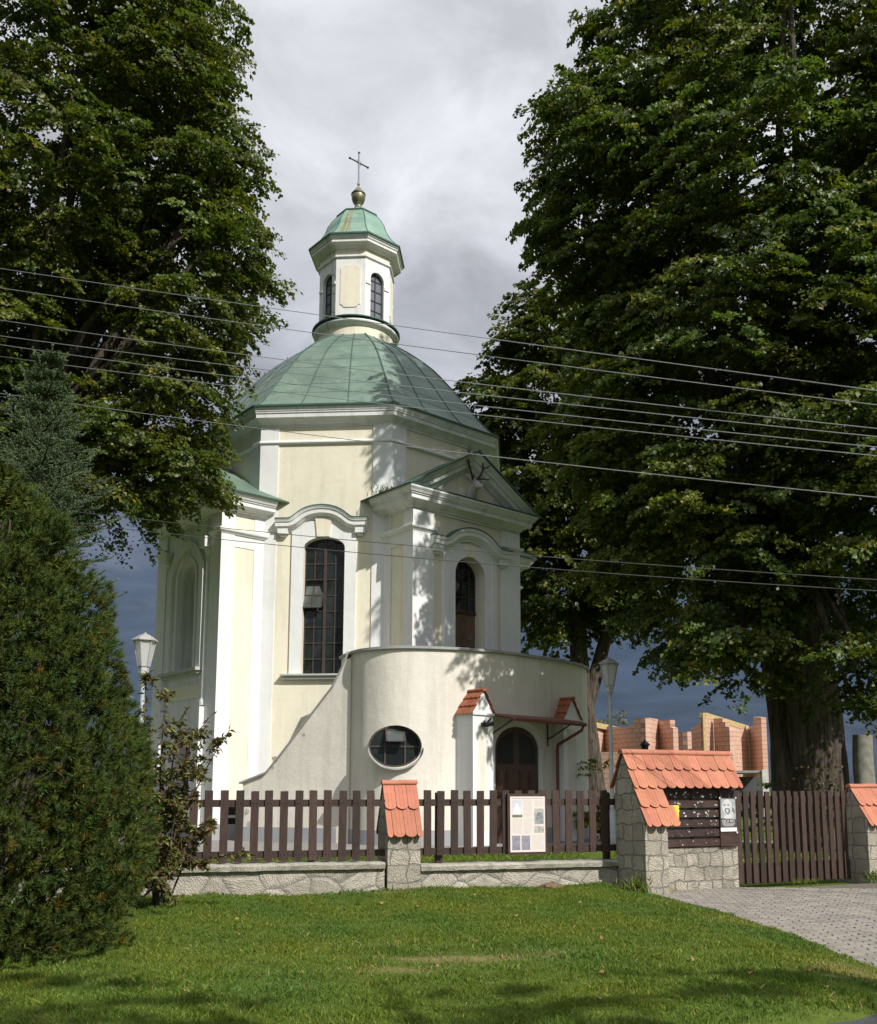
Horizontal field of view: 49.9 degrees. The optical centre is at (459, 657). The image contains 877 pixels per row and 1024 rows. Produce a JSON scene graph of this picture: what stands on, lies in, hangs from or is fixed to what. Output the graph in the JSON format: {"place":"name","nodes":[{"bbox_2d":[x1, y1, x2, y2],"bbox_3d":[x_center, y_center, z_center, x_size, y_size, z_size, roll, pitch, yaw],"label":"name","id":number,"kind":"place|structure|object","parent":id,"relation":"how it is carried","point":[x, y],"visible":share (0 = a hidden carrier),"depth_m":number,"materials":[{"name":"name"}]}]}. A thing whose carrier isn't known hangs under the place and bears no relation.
{"place":"outdoors","nodes":[
{"label":"outdoors","id":0,"kind":"place"},
{"bbox_2d":[103,833,600,851],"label":"pavement","id":1,"kind":"structure","parent":0,"point":[245,845],"depth_m":23.96,"materials":[{"name":"grey concrete"}]},
{"bbox_2d":[599,657,618,843],"bbox_3d":[3.933,2.413,24.503,0.570,4.875,0.494,2,-8,-11],"label":"street lamp","id":2,"kind":"object","parent":1,"relation":"on","point":[609,666],"visible":0.96,"depth_m":24.59,"materials":[{"name":"metal"}]},
{"bbox_2d":[149,852,590,862],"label":"yard grass","id":3,"kind":"structure","parent":0,"point":[476,857],"depth_m":18.91,"materials":[{"name":"green plant"}]},
{"bbox_2d":[0,792,876,1023],"bbox_3d":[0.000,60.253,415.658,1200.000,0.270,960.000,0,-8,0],"label":"ground","id":4,"kind":"structure","parent":0,"point":[823,1016],"depth_m":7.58,"materials":[{"name":"green plant"}]},
{"bbox_2d":[0,344,127,785],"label":"spruce","id":5,"kind":"object","parent":4,"relation":"on","point":[52,418],"visible":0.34,"depth_m":15.67,"materials":[{"name":"green plant"}]},
{"bbox_2d":[0,463,165,965],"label":"pine","id":6,"kind":"object","parent":4,"relation":"on","point":[36,694],"visible":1,"depth_m":8.94,"materials":[{"name":"green plant"}]},
{"bbox_2d":[132,632,157,818],"bbox_3d":[-7.001,1.867,20.642,0.570,4.875,0.494,4,-9,-24],"label":"street lamp","id":7,"kind":"object","parent":4,"relation":"on","point":[144,644],"visible":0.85,"depth_m":20.79,"materials":[{"name":"paint"}]},
{"bbox_2d":[0,0,303,775],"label":"linden tree","id":8,"kind":"object","parent":4,"relation":"on","point":[143,61],"visible":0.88,"depth_m":24.32,"materials":[{"name":"green plant"}]},
{"bbox_2d":[110,660,254,906],"bbox_3d":[-3.622,1.604,12.048,2.111,3.214,1.390,0,-8,0],"label":"shrub","id":9,"kind":"object","parent":4,"relation":"on","point":[167,863],"visible":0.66,"depth_m":12.14,"materials":[{"name":"green plant"}]},
{"bbox_2d":[1,860,384,903],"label":"wall","id":10,"kind":"structure","parent":4,"relation":"on","point":[288,878],"depth_m":13.69,"materials":[{"name":"stone"}]},
{"bbox_2d":[0,790,384,864],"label":"picket fence","id":11,"kind":"object","parent":10,"relation":"on","point":[312,853],"visible":0.45,"depth_m":13.92,"materials":[{"name":"brown wood"}]},
{"bbox_2d":[141,152,588,845],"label":"church","id":12,"kind":"structure","parent":4,"relation":"on","point":[305,668],"depth_m":28.08,"materials":[{"name":"beige paint"}]},
{"bbox_2d":[303,539,344,673],"bbox_3d":[-4.057,-1.518,28.400,1.320,4.250,0.190,0,-8,4],"label":"window frame","id":13,"kind":"structure","parent":12,"relation":"in","point":[323,627],"depth_m":28.32,"materials":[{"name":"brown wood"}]},
{"bbox_2d":[364,483,393,495],"bbox_3d":[-2.235,-5.000,27.988,1.187,0.514,0.634,0,-8,0],"label":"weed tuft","id":14,"kind":"object","parent":12,"relation":"on","point":[381,490],"visible":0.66,"depth_m":27.92,"materials":[{"name":"green plant"}]},
{"bbox_2d":[368,726,423,769],"bbox_3d":[-1.659,2.328,24.244,1.437,1.149,0.380,1,-8,-9],"label":"oval window","id":15,"kind":"structure","parent":12,"relation":"in","point":[389,746],"depth_m":24.38,"materials":[{"name":"black glass"}]},
{"bbox_2d":[495,727,516,842],"bbox_3d":[1.244,3.413,25.344,0.850,3.130,0.122,7,-11,-41],"label":"door","id":16,"kind":"structure","parent":12,"relation":"in","point":[505,746],"depth_m":25.41,"materials":[{"name":"brown wood"}]},
{"bbox_2d":[516,727,537,793],"bbox_3d":[1.882,3.491,25.901,0.850,3.130,0.122,7,-11,-41],"label":"door","id":17,"kind":"structure","parent":12,"relation":"in","point":[526,745],"depth_m":25.97,"materials":[{"name":"brown wood"}]},
{"bbox_2d":[376,780,422,890],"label":"fence pier","id":18,"kind":"structure","parent":4,"relation":"on","point":[399,831],"depth_m":14.18,"materials":[{"name":"stone"}]},
{"bbox_2d":[420,858,618,887],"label":"wall","id":19,"kind":"structure","parent":4,"relation":"on","point":[530,873],"depth_m":14.78,"materials":[{"name":"stone"}]},
{"bbox_2d":[419,790,615,862],"bbox_3d":[0.979,2.733,15.081,3.530,1.205,0.189,3,-8,-17],"label":"picket fence","id":20,"kind":"object","parent":19,"relation":"on","point":[439,802],"visible":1,"depth_m":14.89,"materials":[{"name":"brown wood"}]},
{"bbox_2d":[507,794,545,854],"bbox_3d":[1.065,2.655,14.992,0.655,0.955,0.052,3,-8,-17],"label":"information board","id":21,"kind":"object","parent":20,"relation":"attached to","point":[526,824],"visible":1,"depth_m":14.97,"materials":[{"name":"white paper"}]},
{"bbox_2d":[538,881,563,888],"bbox_3d":[1.413,3.538,14.639,0.428,0.110,0.308,0,-8,0],"label":"molehill","id":22,"kind":"object","parent":4,"relation":"on","point":[551,884],"visible":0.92,"depth_m":14.58,"materials":[{"name":"soil"}]},
{"bbox_2d":[452,280,695,823],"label":"linden tree","id":23,"kind":"object","parent":4,"relation":"on","point":[551,614],"visible":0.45,"depth_m":40.04,"materials":[{"name":"green plant"}]},
{"bbox_2d":[572,759,615,840],"bbox_3d":[4.035,3.973,26.205,2.129,2.347,2.039,4,-9,-28],"label":"bush","id":24,"kind":"object","parent":4,"relation":"on","point":[586,819],"visible":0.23,"depth_m":26.26,"materials":[{"name":"green plant"}]},
{"bbox_2d":[596,710,627,726],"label":"thin tree","id":25,"kind":"object","parent":4,"relation":"on","point":[618,721],"visible":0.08,"depth_m":73.10,"materials":[{"name":"green plant"}]},
{"bbox_2d":[616,871,657,893],"bbox_3d":[2.710,3.532,14.626,0.697,0.479,0.457,0,-8,0],"label":"weed tuft","id":26,"kind":"object","parent":4,"relation":"on","point":[636,884],"visible":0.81,"depth_m":14.56,"materials":[{"name":"green plant"}]},
{"bbox_2d":[640,738,649,748],"bbox_3d":[7.050,4.757,35.685,0.405,3.360,0.437,0,-8,0],"label":"garden lantern","id":27,"kind":"object","parent":4,"relation":"on","point":[644,744],"visible":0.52,"depth_m":35.77,"materials":[{"name":"metal"}]},
{"bbox_2d":[610,749,742,895],"bbox_3d":[3.697,2.775,15.483,2.262,2.495,1.068,4,-9,-25],"label":"notice shelter","id":28,"kind":"object","parent":4,"relation":"on","point":[693,846],"visible":1,"depth_m":15.43,"materials":[{"name":"stone"}]},
{"bbox_2d":[671,805,678,824],"bbox_3d":[3.448,2.583,15.379,0.320,0.325,0.007,4,-9,-24],"label":"yellow notice","id":29,"kind":"object","parent":28,"relation":"attached to","point":[676,807],"visible":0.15,"depth_m":15.44,"materials":[{"name":"paper"}]},
{"bbox_2d":[719,797,737,832],"bbox_3d":[4.516,2.659,15.847,0.375,0.609,0.017,4,-9,-25],"label":"poster","id":30,"kind":"object","parent":28,"relation":"attached to","point":[727,812],"visible":1,"depth_m":15.85,"materials":[{"name":"white paper"}]},
{"bbox_2d":[505,0,876,854],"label":"linden tree","id":31,"kind":"object","parent":4,"relation":"on","point":[689,96],"visible":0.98,"depth_m":23.04,"materials":[{"name":"green plant"}]},
{"bbox_2d":[741,779,771,831],"bbox_3d":[12.879,5.344,32.856,12.089,2.413,3.172,0,-8,0],"label":"hedge","id":32,"kind":"object","parent":4,"relation":"on","point":[766,785],"visible":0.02,"depth_m":32.26,"materials":[{"name":"green plant"}]},
{"bbox_2d":[783,877,825,884],"bbox_3d":[5.966,3.883,16.405,1.008,0.189,0.454,0,-8,0],"label":"weed tuft","id":33,"kind":"object","parent":4,"relation":"on","point":[799,881],"visible":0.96,"depth_m":16.36,"materials":[{"name":"green plant"}]},
{"bbox_2d":[780,765,842,854],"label":"sucker shoots","id":34,"kind":"object","parent":4,"relation":"on","point":[808,777],"visible":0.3,"depth_m":22.33,"materials":[{"name":"green plant"}]},
{"bbox_2d":[833,784,876,883],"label":"fence pier","id":35,"kind":"structure","parent":4,"relation":"on","point":[861,808],"depth_m":16.96,"materials":[{"name":"stone"}]},
{"bbox_2d":[737,790,851,883],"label":"gate","id":36,"kind":"structure","parent":35,"relation":"attached to","point":[777,870],"depth_m":16.55,"materials":[{"name":"brown wood"}]},
{"bbox_2d":[852,735,875,783],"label":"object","id":37,"kind":"object","parent":4,"relation":"on","point":[863,760],"visible":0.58,"depth_m":22.51,"materials":[{"name":"concrete"}]},
{"bbox_2d":[861,870,876,882],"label":"weed tuft","id":38,"kind":"object","parent":4,"relation":"on","point":[873,876],"visible":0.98,"depth_m":16.59,"materials":[{"name":"green plant"}]},
{"bbox_2d":[0,268,876,390],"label":"overhead wire","id":39,"kind":"object","parent":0,"point":[469,335],"visible":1,"depth_m":15.46,"materials":[{"name":"metal"}]},
{"bbox_2d":[0,344,876,447],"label":"overhead wire","id":40,"kind":"object","parent":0,"point":[470,404],"visible":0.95,"depth_m":15.40,"materials":[{"name":"metal"}]},
{"bbox_2d":[0,393,876,497],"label":"overhead wire","id":41,"kind":"object","parent":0,"point":[490,456],"visible":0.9,"depth_m":15.04,"materials":[{"name":"metal"}]},
{"bbox_2d":[0,356,876,455],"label":"overhead wire","id":42,"kind":"object","parent":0,"point":[480,414],"visible":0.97,"depth_m":15.42,"materials":[{"name":"metal"}]},
{"bbox_2d":[0,0,876,791],"label":"sky","id":43,"kind":"structure","parent":0,"point":[427,93],"materials":[{"name":"grey"}]},
{"bbox_2d":[1,320,876,428],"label":"overhead wire","id":44,"kind":"object","parent":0,"point":[467,382],"visible":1,"depth_m":15.59,"materials":[{"name":"metal"}]},
{"bbox_2d":[2,288,876,404],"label":"overhead wire","id":45,"kind":"object","parent":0,"point":[467,353],"visible":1,"depth_m":15.54,"materials":[{"name":"metal"}]},
{"bbox_2d":[3,336,876,436],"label":"overhead wire","id":46,"kind":"object","parent":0,"point":[468,393],"visible":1,"depth_m":15.33,"materials":[{"name":"metal"}]},
{"bbox_2d":[54,509,876,579],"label":"overhead wire","id":47,"kind":"object","parent":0,"point":[494,552],"visible":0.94,"depth_m":14.99,"materials":[{"name":"black metal"}]},
{"bbox_2d":[95,525,876,590],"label":"overhead wire","id":48,"kind":"object","parent":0,"point":[506,565],"visible":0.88,"depth_m":14.90,"materials":[{"name":"black metal"}]},
{"bbox_2d":[596,713,769,817],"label":"unfinished house","id":49,"kind":"structure","parent":0,"point":[745,745],"depth_m":52.07,"materials":[{"name":"brick"}]},
{"bbox_2d":[597,842,835,862],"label":"yard grass","id":50,"kind":"structure","parent":0,"point":[613,852],"depth_m":21.55,"materials":[{"name":"green plant"}]},
{"bbox_2d":[662,883,876,966],"bbox_3d":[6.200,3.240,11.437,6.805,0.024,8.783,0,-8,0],"label":"driveway","id":51,"kind":"structure","parent":0,"point":[835,913],"depth_m":12.74,"materials":[{"name":"stone"}]},
{"bbox_2d":[829,1015,876,1023],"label":"road","id":52,"kind":"structure","parent":0,"point":[869,1020],"depth_m":6.35,"materials":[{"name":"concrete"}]}
]}

